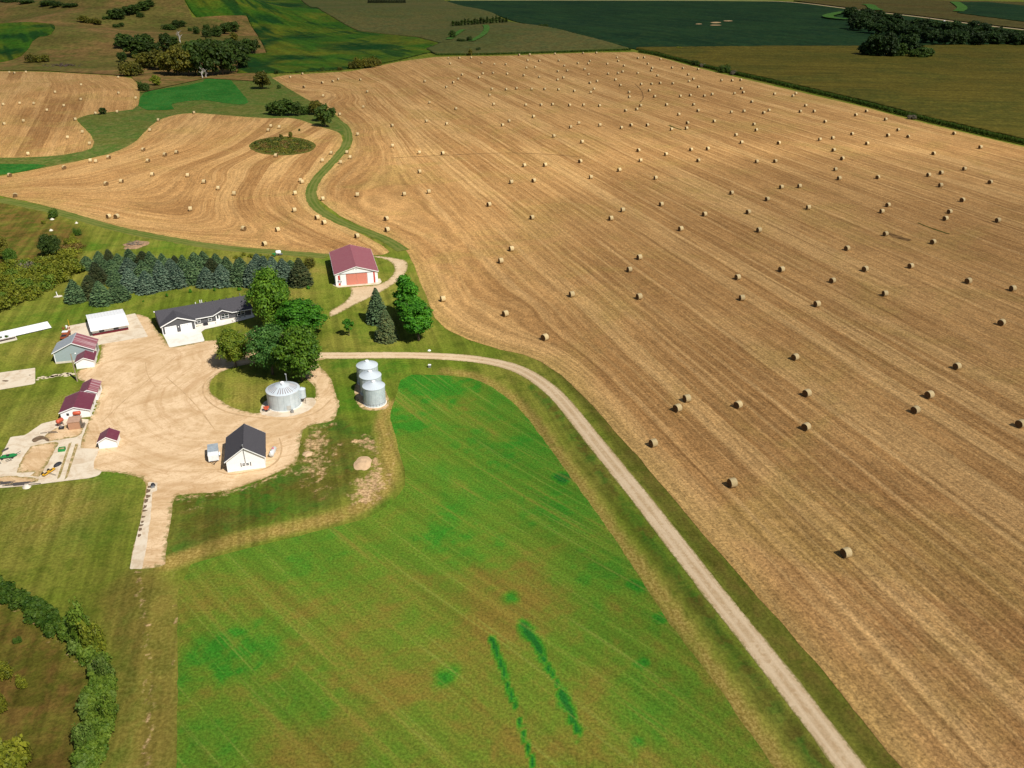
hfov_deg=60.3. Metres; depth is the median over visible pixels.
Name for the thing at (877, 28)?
broadleaf tree
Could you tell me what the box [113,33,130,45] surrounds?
broadleaf tree
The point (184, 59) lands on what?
broadleaf tree
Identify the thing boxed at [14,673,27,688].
shrub
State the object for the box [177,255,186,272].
spruce tree
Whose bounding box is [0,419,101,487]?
feedlot slab
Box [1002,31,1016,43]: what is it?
broadleaf tree
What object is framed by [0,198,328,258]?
grass track
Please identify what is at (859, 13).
broadleaf tree
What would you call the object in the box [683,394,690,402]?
round bale
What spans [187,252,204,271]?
spruce tree
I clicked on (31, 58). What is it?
shrub
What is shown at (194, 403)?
tyre track
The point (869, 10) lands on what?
broadleaf tree
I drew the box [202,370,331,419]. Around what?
tyre track
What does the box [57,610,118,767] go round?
willow brush
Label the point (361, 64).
shrub
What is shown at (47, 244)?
broadleaf tree
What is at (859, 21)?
broadleaf tree
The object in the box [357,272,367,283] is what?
door
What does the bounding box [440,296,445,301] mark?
round bale
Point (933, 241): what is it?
round bale
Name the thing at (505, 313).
round bale
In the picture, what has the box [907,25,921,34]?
broadleaf tree
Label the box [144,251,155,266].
spruce tree
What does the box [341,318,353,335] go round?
young tree
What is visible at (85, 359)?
garage
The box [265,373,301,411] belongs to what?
grain bin
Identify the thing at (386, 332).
spruce tree
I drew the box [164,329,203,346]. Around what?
driveway slab
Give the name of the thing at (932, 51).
broadleaf tree
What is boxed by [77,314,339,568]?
farm yard
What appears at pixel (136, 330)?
concrete slab
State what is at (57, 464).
black tarp
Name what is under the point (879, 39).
broadleaf tree
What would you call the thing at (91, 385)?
tool shed
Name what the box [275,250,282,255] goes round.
water tank
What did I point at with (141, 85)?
shrub
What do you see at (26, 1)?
shrub
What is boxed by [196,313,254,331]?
sidewalk
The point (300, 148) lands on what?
mound brush
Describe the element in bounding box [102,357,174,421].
tyre track
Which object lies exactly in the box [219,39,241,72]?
broadleaf tree
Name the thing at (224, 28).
broadleaf tree
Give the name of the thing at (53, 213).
shrub
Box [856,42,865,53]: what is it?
broadleaf tree
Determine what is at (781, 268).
round bale
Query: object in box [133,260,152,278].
spruce tree
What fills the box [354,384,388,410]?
silo pad
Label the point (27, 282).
brush thicket
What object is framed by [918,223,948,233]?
field mark
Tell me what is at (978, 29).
broadleaf tree
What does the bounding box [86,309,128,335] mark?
shed
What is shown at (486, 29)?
grass waterway
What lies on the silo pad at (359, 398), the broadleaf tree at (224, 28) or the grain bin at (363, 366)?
the grain bin at (363, 366)
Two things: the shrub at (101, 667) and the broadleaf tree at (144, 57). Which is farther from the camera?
the broadleaf tree at (144, 57)
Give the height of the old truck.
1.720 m
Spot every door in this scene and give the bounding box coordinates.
[164,325,176,333]
[180,323,192,330]
[340,274,346,285]
[346,273,356,284]
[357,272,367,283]
[367,272,373,282]
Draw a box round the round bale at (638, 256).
[636,254,641,259]
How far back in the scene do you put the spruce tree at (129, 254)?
314.35 m
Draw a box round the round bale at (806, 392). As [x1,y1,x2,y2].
[802,389,811,396]
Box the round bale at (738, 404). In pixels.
[733,400,742,408]
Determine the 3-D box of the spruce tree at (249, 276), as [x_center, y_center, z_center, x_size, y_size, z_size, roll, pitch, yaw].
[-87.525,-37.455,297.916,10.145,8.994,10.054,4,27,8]
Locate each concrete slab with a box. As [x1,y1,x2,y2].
[0,368,34,389]
[68,313,147,344]
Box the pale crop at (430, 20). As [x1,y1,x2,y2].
[301,0,630,54]
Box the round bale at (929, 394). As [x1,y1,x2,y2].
[924,390,934,398]
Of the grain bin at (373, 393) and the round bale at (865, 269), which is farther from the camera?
the round bale at (865, 269)
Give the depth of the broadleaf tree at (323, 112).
535.48 m
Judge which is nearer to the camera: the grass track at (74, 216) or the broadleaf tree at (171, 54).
the grass track at (74, 216)
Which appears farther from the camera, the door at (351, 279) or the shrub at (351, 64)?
the shrub at (351, 64)
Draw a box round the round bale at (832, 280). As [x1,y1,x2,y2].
[829,277,835,283]
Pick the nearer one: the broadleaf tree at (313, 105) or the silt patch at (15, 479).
the silt patch at (15, 479)
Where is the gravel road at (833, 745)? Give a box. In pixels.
[319,352,866,767]
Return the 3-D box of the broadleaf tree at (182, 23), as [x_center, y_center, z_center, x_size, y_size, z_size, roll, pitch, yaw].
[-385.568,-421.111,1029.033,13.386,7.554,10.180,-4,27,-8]
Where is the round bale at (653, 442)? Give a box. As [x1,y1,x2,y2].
[649,438,657,447]
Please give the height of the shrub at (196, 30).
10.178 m
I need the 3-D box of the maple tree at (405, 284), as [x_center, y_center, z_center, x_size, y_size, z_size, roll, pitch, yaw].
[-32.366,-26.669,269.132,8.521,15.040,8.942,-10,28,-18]
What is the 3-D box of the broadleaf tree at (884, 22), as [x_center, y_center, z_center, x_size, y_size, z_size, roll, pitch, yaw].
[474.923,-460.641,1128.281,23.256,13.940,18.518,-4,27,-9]
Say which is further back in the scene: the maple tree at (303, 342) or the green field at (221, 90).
the green field at (221, 90)
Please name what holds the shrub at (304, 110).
on the ground at (62, 544)
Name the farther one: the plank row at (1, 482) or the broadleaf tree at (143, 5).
the broadleaf tree at (143, 5)
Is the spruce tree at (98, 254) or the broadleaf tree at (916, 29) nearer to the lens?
the spruce tree at (98, 254)
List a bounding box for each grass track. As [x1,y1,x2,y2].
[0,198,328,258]
[305,117,408,250]
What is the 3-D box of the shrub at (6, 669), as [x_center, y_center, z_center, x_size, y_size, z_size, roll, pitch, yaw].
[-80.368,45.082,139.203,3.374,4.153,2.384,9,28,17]
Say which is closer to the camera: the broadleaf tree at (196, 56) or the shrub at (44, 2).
the broadleaf tree at (196, 56)
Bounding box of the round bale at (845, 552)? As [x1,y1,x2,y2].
[840,547,851,557]
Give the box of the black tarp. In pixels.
[53,462,61,467]
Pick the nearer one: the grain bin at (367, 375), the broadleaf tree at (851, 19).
the grain bin at (367, 375)
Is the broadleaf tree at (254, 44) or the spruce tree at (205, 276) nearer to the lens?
the spruce tree at (205, 276)
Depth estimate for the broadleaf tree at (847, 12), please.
1276.28 m
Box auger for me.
[41,468,55,475]
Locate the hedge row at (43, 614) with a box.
[0,575,61,637]
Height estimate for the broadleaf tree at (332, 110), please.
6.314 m
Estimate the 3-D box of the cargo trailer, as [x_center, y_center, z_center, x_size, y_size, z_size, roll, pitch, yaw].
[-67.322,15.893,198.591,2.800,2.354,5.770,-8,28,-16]
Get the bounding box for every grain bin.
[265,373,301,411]
[356,360,377,384]
[359,370,380,395]
[362,380,386,407]
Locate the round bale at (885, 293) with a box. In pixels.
[882,290,888,295]
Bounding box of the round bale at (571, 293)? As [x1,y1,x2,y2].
[569,291,574,296]
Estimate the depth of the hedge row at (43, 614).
152.16 m
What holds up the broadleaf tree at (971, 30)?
on the ground at (62, 544)
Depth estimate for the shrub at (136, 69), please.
737.85 m
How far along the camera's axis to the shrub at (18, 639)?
146.57 m
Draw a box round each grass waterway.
[447,29,465,38]
[468,25,489,40]
[822,11,847,18]
[864,4,882,9]
[950,1,966,10]
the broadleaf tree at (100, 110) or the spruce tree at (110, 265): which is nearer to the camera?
the spruce tree at (110, 265)
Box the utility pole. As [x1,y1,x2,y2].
[70,353,77,381]
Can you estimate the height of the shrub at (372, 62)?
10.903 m
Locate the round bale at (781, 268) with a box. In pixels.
[778,266,784,271]
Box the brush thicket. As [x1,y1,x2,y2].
[0,249,85,308]
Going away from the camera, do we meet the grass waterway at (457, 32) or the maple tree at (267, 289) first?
the maple tree at (267, 289)
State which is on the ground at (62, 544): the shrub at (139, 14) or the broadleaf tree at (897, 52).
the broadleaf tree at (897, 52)
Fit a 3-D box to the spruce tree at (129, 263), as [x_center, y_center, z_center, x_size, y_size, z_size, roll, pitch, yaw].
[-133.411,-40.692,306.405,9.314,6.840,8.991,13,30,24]
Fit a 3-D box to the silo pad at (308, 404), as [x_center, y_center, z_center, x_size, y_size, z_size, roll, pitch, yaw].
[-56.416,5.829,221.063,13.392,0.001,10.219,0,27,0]
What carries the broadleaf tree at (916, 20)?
on the ground at (62, 544)
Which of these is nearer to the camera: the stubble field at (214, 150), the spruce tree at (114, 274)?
the spruce tree at (114, 274)
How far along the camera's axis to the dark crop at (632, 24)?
1224.41 m
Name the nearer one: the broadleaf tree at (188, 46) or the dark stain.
the dark stain
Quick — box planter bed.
[0,336,16,343]
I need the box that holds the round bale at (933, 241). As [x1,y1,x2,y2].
[930,239,936,244]
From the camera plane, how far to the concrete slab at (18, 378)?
235.49 m
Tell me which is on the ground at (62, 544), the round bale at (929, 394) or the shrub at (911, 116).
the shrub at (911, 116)
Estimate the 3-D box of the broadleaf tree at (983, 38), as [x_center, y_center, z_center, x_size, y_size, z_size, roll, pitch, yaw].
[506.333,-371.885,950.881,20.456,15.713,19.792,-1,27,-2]
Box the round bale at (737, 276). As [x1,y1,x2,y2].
[734,274,740,279]
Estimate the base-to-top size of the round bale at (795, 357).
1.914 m
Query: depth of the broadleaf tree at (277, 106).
569.96 m
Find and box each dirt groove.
[57,442,71,478]
[64,444,77,479]
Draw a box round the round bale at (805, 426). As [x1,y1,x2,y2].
[801,422,810,430]
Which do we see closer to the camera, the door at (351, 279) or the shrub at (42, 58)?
the door at (351, 279)
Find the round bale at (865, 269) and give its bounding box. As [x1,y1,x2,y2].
[861,266,868,271]
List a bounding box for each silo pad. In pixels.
[260,398,315,416]
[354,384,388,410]
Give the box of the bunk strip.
[130,482,157,568]
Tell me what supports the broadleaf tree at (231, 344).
on the ground at (62, 544)
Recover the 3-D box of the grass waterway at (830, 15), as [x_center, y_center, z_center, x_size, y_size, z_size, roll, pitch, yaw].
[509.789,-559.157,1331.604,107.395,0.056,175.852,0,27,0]
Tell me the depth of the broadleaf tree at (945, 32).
1007.02 m
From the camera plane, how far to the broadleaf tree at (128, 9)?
1044.70 m
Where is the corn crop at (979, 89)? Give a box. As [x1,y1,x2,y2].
[636,44,1023,143]
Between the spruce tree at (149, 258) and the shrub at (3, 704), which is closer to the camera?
the shrub at (3, 704)
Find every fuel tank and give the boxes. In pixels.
[55,417,63,425]
[72,411,80,415]
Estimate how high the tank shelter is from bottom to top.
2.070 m
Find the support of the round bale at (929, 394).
on the stubble field at (903, 624)
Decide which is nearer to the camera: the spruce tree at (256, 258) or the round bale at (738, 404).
the round bale at (738, 404)
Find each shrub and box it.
[0,0,18,2]
[0,659,14,680]
[0,692,7,712]
[0,732,33,767]
[12,636,22,643]
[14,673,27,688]
[15,260,33,269]
[17,0,34,2]
[24,53,37,61]
[35,54,49,61]
[40,0,53,4]
[47,208,58,217]
[49,1,62,5]
[61,3,78,6]
[62,238,69,245]
[66,596,89,643]
[71,718,95,749]
[72,228,82,234]
[75,617,106,652]
[84,17,97,22]
[90,651,114,675]
[96,688,117,721]
[116,59,133,74]
[129,61,144,75]
[136,12,144,16]
[137,81,150,89]
[160,23,176,29]
[193,26,199,33]
[201,27,213,36]
[210,25,221,35]
[301,105,309,113]
[303,257,315,268]
[348,61,356,67]
[352,56,369,67]
[365,55,377,67]
[376,57,381,65]
[717,64,731,71]
[907,115,916,118]
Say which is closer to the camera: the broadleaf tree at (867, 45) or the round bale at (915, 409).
the round bale at (915, 409)
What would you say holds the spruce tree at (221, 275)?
on the ground at (62, 544)
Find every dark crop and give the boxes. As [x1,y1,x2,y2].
[0,22,54,61]
[448,0,1013,49]
[957,2,1023,21]
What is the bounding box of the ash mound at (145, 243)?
[123,240,148,248]
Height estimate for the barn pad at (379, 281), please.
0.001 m
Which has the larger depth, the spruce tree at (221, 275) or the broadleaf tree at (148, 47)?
the broadleaf tree at (148, 47)
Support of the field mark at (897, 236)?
on the stubble field at (903, 624)
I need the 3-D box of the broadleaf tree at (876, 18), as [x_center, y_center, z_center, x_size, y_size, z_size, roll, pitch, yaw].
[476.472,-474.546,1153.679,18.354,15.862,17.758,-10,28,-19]
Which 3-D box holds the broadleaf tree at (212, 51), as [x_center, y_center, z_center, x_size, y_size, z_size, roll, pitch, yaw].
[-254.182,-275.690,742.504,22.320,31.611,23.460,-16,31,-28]
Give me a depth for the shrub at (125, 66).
735.43 m
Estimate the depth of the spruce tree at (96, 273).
298.28 m
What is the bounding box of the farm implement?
[0,451,19,459]
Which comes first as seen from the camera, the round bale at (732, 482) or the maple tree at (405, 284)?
the round bale at (732, 482)
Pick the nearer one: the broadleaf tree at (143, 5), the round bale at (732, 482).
the round bale at (732, 482)
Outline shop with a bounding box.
[224,424,265,472]
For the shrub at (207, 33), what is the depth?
962.30 m
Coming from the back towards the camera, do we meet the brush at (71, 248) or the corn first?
the corn
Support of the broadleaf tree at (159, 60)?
on the ground at (62, 544)
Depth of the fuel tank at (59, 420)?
211.60 m
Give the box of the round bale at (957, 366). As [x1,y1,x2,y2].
[952,362,961,369]
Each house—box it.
[58,391,96,418]
[153,293,252,334]
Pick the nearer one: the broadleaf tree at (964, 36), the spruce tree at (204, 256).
the spruce tree at (204, 256)
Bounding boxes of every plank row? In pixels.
[0,481,13,484]
[2,481,40,485]
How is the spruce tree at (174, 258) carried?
on the ground at (62, 544)
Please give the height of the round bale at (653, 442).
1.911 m
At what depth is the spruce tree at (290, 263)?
305.06 m
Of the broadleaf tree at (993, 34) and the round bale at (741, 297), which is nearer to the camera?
the round bale at (741, 297)
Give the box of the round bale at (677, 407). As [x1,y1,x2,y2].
[673,403,681,412]
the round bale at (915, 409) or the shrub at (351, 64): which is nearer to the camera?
the round bale at (915, 409)
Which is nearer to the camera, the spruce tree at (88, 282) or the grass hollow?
the spruce tree at (88, 282)
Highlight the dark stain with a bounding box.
[32,436,48,441]
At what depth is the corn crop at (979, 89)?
738.15 m
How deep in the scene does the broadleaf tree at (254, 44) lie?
881.51 m
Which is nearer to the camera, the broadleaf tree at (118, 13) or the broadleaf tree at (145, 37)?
the broadleaf tree at (145, 37)
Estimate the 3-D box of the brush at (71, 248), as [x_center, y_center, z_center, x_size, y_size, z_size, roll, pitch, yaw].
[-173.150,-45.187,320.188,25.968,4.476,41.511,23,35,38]
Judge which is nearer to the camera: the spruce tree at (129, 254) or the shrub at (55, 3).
the spruce tree at (129, 254)
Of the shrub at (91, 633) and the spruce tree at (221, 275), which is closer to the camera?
the shrub at (91, 633)
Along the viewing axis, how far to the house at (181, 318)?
268.13 m
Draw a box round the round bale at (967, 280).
[964,278,971,283]
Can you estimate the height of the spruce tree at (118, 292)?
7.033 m
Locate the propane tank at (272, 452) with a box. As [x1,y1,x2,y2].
[269,446,276,456]
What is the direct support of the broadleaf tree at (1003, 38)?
on the ground at (62, 544)
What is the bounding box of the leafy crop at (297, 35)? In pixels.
[185,0,437,72]
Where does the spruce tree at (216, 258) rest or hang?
on the ground at (62, 544)
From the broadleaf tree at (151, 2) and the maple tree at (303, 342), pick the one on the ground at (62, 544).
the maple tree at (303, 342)
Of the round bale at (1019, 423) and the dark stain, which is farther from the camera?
the round bale at (1019, 423)
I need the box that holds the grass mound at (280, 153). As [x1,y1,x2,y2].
[249,136,315,154]
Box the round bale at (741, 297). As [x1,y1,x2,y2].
[739,295,744,300]
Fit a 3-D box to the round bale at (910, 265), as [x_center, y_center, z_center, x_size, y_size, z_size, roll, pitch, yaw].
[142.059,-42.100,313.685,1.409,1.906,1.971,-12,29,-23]
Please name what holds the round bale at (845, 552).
on the stubble field at (903, 624)
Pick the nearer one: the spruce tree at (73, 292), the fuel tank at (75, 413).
the fuel tank at (75, 413)
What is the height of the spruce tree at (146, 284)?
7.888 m
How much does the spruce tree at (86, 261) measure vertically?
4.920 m
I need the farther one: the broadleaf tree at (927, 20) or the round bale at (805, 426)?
the broadleaf tree at (927, 20)
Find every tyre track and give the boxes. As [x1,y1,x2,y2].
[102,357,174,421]
[166,377,214,429]
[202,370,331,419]
[217,438,281,474]
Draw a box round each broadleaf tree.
[0,236,7,255]
[0,247,17,259]
[35,233,61,255]
[75,15,87,21]
[93,19,101,23]
[98,108,106,113]
[105,10,113,17]
[110,8,125,18]
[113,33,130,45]
[116,51,126,60]
[118,36,144,54]
[120,6,135,14]
[128,4,140,12]
[132,53,147,66]
[133,33,154,43]
[135,1,150,9]
[138,52,151,67]
[142,42,161,52]
[143,0,154,4]
[147,49,164,66]
[149,75,160,84]
[153,52,170,73]
[157,33,171,51]
[163,45,183,75]
[165,36,179,45]
[171,20,180,27]
[175,50,193,75]
[179,20,186,26]
[180,40,201,74]
[190,42,212,75]
[200,37,224,75]
[211,43,234,74]
[213,326,249,367]
[218,22,231,33]
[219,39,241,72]
[227,21,239,31]
[229,32,237,40]
[232,40,250,67]
[241,38,252,50]
[249,39,260,52]
[253,70,271,88]
[264,102,275,114]
[270,100,284,115]
[279,98,295,115]
[290,101,302,115]
[308,100,321,114]
[314,103,331,126]
[328,108,335,116]
[448,30,455,37]
[841,7,859,17]
[846,14,857,28]
[851,16,867,30]
[852,11,866,15]
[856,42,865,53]
[860,13,873,21]
[862,21,876,32]
[862,34,876,53]
[863,47,880,55]
[865,8,874,13]
[868,33,888,54]
[871,10,886,16]
[871,15,882,21]
[871,23,884,33]
[874,19,889,25]
[877,31,897,55]
[881,14,892,19]
[881,23,895,33]
[885,39,900,55]
[886,18,901,24]
[889,51,899,55]
[890,13,904,20]
[894,22,905,36]
[898,33,908,47]
[899,27,909,34]
[900,43,908,55]
[903,33,919,53]
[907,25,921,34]
[907,49,921,56]
[910,18,921,23]
[914,22,928,29]
[914,47,931,56]
[919,18,930,24]
[919,31,929,42]
[922,27,938,33]
[925,29,940,42]
[927,20,941,28]
[928,48,934,55]
[936,35,948,44]
[937,20,953,30]
[941,29,955,34]
[943,31,959,44]
[949,20,961,28]
[953,24,968,29]
[953,30,968,44]
[962,27,975,37]
[967,20,980,27]
[968,35,980,44]
[972,32,989,44]
[974,26,983,32]
[977,22,992,31]
[987,27,998,32]
[987,31,1002,43]
[991,34,1005,43]
[996,27,1005,32]
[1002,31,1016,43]
[1011,33,1023,44]
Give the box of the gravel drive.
[329,256,407,315]
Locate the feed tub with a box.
[58,446,65,451]
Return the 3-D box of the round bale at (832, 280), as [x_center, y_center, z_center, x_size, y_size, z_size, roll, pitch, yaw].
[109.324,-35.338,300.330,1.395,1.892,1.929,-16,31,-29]
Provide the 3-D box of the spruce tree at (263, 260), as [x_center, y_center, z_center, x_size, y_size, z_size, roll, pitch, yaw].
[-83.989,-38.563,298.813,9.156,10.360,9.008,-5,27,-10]
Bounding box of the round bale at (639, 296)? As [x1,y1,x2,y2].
[636,293,642,299]
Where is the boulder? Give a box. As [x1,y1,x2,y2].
[22,484,30,488]
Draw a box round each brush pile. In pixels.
[45,62,82,66]
[126,240,142,246]
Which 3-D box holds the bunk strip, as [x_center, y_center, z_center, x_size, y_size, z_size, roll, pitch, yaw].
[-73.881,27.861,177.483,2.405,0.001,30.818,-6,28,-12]
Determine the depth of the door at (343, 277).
297.60 m
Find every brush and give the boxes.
[0,237,85,265]
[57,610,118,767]
[252,137,312,153]
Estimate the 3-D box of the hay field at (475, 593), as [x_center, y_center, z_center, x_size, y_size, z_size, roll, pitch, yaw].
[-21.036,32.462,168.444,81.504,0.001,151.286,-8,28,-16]
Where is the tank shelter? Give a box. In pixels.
[67,415,84,429]
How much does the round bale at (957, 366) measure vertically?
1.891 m
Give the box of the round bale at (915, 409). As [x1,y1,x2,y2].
[910,405,920,413]
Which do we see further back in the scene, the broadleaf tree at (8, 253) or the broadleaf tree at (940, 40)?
the broadleaf tree at (940, 40)
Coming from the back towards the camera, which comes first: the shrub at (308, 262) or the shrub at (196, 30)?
the shrub at (196, 30)
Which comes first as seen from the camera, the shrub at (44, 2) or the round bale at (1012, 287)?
the round bale at (1012, 287)
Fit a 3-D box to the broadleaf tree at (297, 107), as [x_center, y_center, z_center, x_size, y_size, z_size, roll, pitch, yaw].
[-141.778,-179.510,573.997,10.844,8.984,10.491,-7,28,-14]
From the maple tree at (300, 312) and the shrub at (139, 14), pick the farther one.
the shrub at (139, 14)
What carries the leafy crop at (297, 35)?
on the ground at (62, 544)
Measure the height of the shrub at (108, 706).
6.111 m
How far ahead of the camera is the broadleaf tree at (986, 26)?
1051.06 m
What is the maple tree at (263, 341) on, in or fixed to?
on the ground at (62, 544)
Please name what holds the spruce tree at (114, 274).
on the ground at (62, 544)
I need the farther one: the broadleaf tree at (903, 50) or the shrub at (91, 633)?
the broadleaf tree at (903, 50)
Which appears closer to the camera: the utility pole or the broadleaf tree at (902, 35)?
the utility pole
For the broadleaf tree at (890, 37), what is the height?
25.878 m
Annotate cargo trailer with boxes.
[207,443,219,464]
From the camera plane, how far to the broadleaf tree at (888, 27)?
1042.24 m
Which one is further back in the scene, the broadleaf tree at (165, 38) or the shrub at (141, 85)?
the broadleaf tree at (165, 38)
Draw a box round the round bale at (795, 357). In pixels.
[791,353,799,360]
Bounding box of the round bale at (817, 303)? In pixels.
[813,300,820,306]
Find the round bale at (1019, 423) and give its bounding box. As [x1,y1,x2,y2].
[1015,419,1023,427]
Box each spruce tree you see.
[63,279,86,304]
[79,256,93,270]
[80,275,95,300]
[88,262,107,284]
[88,281,113,307]
[92,251,102,261]
[95,257,106,269]
[103,249,114,261]
[103,260,120,274]
[105,269,121,286]
[108,280,131,302]
[112,253,123,267]
[118,257,135,275]
[119,268,137,293]
[122,248,135,261]
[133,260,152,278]
[134,251,146,264]
[134,270,158,295]
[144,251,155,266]
[149,258,165,274]
[151,260,171,291]
[157,253,167,264]
[164,258,175,270]
[168,262,188,289]
[171,255,178,263]
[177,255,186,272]
[183,261,199,286]
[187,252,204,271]
[195,267,215,288]
[199,251,208,264]
[200,258,218,272]
[211,253,221,264]
[212,264,231,288]
[220,256,232,271]
[229,259,244,287]
[231,257,247,270]
[241,261,259,287]
[251,253,260,265]
[257,256,274,276]
[268,256,277,269]
[274,258,290,284]
[286,260,294,271]
[288,258,313,287]
[365,287,385,325]
[374,309,399,344]
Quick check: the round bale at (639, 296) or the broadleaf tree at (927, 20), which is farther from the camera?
the broadleaf tree at (927, 20)
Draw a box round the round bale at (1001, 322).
[997,319,1005,325]
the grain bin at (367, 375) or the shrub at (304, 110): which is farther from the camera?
the shrub at (304, 110)
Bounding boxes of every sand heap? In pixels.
[302,451,312,456]
[354,456,371,469]
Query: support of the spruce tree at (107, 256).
on the ground at (62, 544)
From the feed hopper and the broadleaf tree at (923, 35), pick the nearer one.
the feed hopper
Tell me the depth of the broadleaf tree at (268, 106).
574.79 m
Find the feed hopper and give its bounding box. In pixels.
[299,387,305,401]
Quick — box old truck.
[60,330,70,338]
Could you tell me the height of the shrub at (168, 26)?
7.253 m
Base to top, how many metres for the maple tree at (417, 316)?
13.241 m
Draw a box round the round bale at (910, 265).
[907,263,913,268]
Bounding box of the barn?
[329,244,378,285]
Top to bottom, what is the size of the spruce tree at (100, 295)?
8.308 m
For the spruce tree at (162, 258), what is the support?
on the ground at (62, 544)
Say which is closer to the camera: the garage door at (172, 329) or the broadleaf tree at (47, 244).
the garage door at (172, 329)
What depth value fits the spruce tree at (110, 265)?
305.16 m
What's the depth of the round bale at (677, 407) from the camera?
217.97 m
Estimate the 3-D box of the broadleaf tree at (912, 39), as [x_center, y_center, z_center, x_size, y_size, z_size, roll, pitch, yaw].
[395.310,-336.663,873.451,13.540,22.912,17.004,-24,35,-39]
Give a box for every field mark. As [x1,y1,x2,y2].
[396,153,576,157]
[889,233,910,240]
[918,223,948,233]
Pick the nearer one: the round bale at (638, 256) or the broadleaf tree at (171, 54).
the round bale at (638, 256)
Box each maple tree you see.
[242,265,291,325]
[243,323,294,374]
[270,325,322,380]
[272,298,329,329]
[392,273,421,309]
[397,295,420,322]
[400,299,433,340]
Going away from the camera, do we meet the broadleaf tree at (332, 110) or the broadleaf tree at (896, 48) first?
the broadleaf tree at (332, 110)
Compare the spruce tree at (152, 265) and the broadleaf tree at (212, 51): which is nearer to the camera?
the spruce tree at (152, 265)
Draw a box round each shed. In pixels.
[0,322,51,338]
[51,333,98,363]
[80,378,101,399]
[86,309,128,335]
[97,428,120,448]
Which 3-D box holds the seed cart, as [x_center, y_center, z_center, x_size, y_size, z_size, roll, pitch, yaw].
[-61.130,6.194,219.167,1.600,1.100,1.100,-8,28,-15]
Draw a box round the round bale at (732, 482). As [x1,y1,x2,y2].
[727,477,737,487]
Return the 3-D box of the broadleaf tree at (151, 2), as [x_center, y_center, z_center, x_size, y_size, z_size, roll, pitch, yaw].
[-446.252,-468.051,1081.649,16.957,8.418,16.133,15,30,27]
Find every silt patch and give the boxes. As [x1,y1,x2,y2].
[0,476,38,484]
[44,425,82,441]
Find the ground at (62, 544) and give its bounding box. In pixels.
[0,0,1023,767]
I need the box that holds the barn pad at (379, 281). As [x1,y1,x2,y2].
[333,279,380,286]
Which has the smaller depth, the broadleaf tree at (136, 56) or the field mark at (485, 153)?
the field mark at (485, 153)
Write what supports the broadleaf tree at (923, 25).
on the ground at (62, 544)
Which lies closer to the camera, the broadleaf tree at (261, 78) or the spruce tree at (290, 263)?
the spruce tree at (290, 263)
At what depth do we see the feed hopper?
221.41 m
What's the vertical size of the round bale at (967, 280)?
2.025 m
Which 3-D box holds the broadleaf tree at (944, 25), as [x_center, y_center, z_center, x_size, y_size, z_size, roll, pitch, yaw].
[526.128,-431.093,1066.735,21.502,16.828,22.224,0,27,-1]
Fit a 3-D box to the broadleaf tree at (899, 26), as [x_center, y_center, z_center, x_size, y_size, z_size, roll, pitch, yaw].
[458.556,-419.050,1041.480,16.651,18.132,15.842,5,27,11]
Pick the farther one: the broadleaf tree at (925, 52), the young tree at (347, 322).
the broadleaf tree at (925, 52)
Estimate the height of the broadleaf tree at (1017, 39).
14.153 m
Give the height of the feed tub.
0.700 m
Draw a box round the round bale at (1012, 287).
[1009,285,1016,290]
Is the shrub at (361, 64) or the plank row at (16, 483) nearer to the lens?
the plank row at (16, 483)
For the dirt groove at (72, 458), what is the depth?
198.64 m
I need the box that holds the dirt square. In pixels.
[17,442,57,476]
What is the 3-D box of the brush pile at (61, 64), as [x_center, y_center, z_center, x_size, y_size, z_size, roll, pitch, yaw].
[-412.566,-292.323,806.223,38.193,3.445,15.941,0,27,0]
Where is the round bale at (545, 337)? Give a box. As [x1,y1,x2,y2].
[541,333,548,340]
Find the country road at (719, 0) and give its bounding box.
[562,0,1023,29]
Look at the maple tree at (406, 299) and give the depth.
261.86 m
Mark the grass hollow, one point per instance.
(110, 132)
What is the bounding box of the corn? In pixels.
[794,0,1023,28]
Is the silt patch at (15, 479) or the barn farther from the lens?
the barn
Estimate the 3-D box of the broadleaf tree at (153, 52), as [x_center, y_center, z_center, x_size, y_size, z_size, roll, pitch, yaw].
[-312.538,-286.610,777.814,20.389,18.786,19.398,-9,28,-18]
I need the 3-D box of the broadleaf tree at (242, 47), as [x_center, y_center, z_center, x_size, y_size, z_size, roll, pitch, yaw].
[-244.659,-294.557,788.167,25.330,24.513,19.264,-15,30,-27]
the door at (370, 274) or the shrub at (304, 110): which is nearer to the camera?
the door at (370, 274)
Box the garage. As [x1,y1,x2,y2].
[74,350,96,368]
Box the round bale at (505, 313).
[502,310,508,316]
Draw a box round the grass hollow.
[0,75,343,169]
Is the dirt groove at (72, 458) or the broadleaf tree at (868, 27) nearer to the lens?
the dirt groove at (72, 458)
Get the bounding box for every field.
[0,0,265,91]
[0,71,139,157]
[0,113,388,254]
[0,164,45,174]
[138,78,247,109]
[176,375,773,767]
[273,52,1023,767]
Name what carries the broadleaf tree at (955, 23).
on the ground at (62, 544)
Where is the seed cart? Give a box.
[263,406,269,411]

